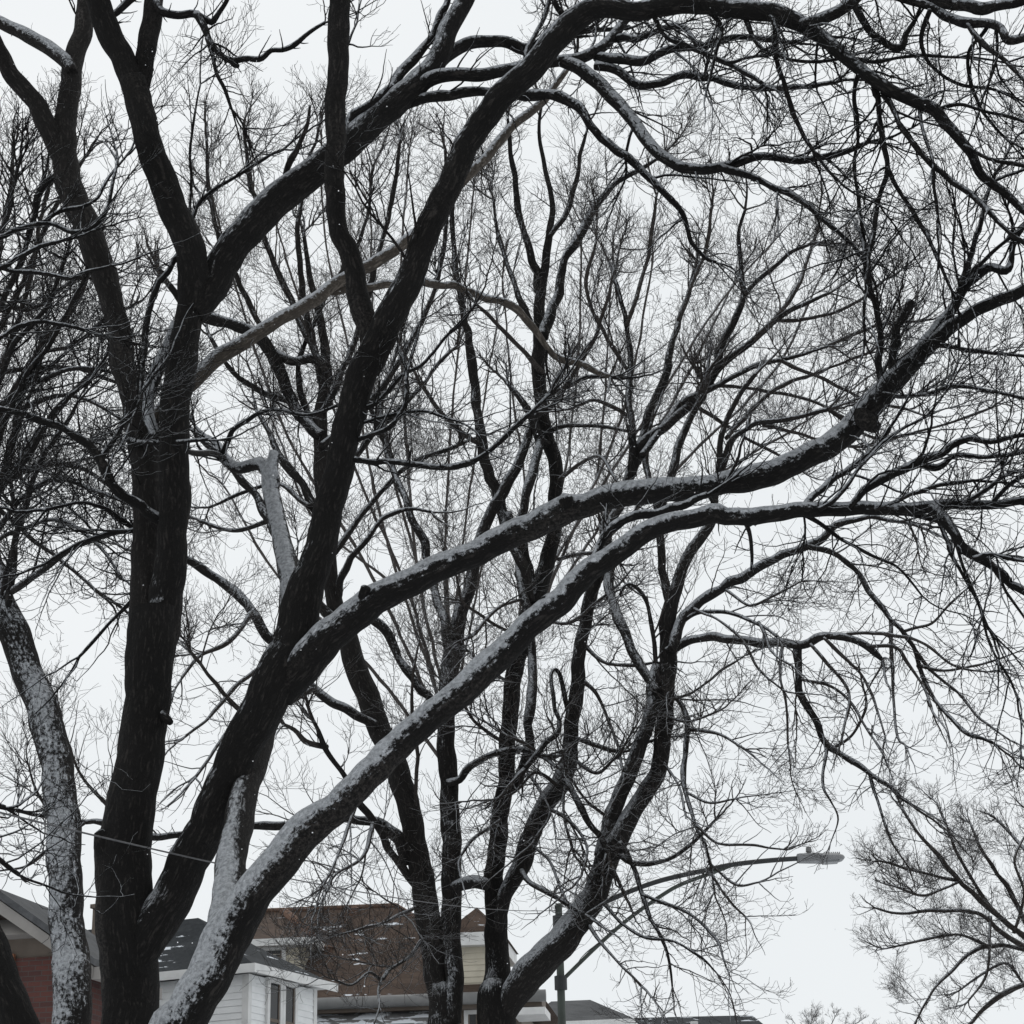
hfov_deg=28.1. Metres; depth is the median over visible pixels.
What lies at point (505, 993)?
tree
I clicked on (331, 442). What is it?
falling snow
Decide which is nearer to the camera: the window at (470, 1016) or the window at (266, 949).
the window at (470, 1016)
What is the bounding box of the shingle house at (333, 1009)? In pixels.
[251,903,557,1023]
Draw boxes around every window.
[261,947,285,959]
[264,977,283,1023]
[283,981,297,1023]
[464,1010,476,1023]
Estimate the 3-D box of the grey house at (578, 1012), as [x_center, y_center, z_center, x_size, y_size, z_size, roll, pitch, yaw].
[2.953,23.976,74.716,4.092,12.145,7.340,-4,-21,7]
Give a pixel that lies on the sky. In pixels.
(821, 963)
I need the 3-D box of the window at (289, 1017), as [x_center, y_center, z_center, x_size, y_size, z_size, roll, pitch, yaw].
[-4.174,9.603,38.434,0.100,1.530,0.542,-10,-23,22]
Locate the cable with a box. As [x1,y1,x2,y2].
[0,812,553,910]
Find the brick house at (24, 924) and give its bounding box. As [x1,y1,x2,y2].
[0,889,161,1023]
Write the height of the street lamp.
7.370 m
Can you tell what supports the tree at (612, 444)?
on the ground
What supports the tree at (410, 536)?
on the ground
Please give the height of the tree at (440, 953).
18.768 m
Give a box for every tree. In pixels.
[0,0,1023,1023]
[0,55,607,1023]
[0,63,233,654]
[0,64,222,1023]
[0,696,172,1023]
[80,264,1023,1023]
[170,70,568,756]
[347,37,1023,1023]
[452,146,928,689]
[785,1002,877,1023]
[845,767,1023,1023]
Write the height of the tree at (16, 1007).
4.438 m
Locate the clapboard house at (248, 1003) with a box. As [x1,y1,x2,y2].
[88,904,337,1023]
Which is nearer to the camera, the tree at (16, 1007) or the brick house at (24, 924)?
the tree at (16, 1007)
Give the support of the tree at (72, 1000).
on the ground
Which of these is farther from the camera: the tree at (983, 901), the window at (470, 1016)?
the window at (470, 1016)
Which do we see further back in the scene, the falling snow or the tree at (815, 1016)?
the tree at (815, 1016)
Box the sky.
[0,0,1023,1023]
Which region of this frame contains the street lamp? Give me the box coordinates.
[553,846,844,1023]
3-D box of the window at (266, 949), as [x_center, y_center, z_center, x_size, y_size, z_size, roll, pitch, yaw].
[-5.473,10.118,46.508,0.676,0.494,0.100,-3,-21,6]
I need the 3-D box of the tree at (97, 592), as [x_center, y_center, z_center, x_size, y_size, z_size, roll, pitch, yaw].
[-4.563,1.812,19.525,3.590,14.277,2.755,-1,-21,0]
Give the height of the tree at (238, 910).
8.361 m
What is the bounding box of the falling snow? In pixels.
[10,1,1001,1011]
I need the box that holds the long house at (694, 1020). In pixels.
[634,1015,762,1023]
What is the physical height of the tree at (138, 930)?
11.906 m
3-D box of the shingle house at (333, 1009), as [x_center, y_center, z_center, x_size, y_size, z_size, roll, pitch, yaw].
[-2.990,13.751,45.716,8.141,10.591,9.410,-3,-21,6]
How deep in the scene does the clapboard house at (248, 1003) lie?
38.16 m
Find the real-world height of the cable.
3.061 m
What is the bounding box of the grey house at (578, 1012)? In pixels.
[548,1000,637,1023]

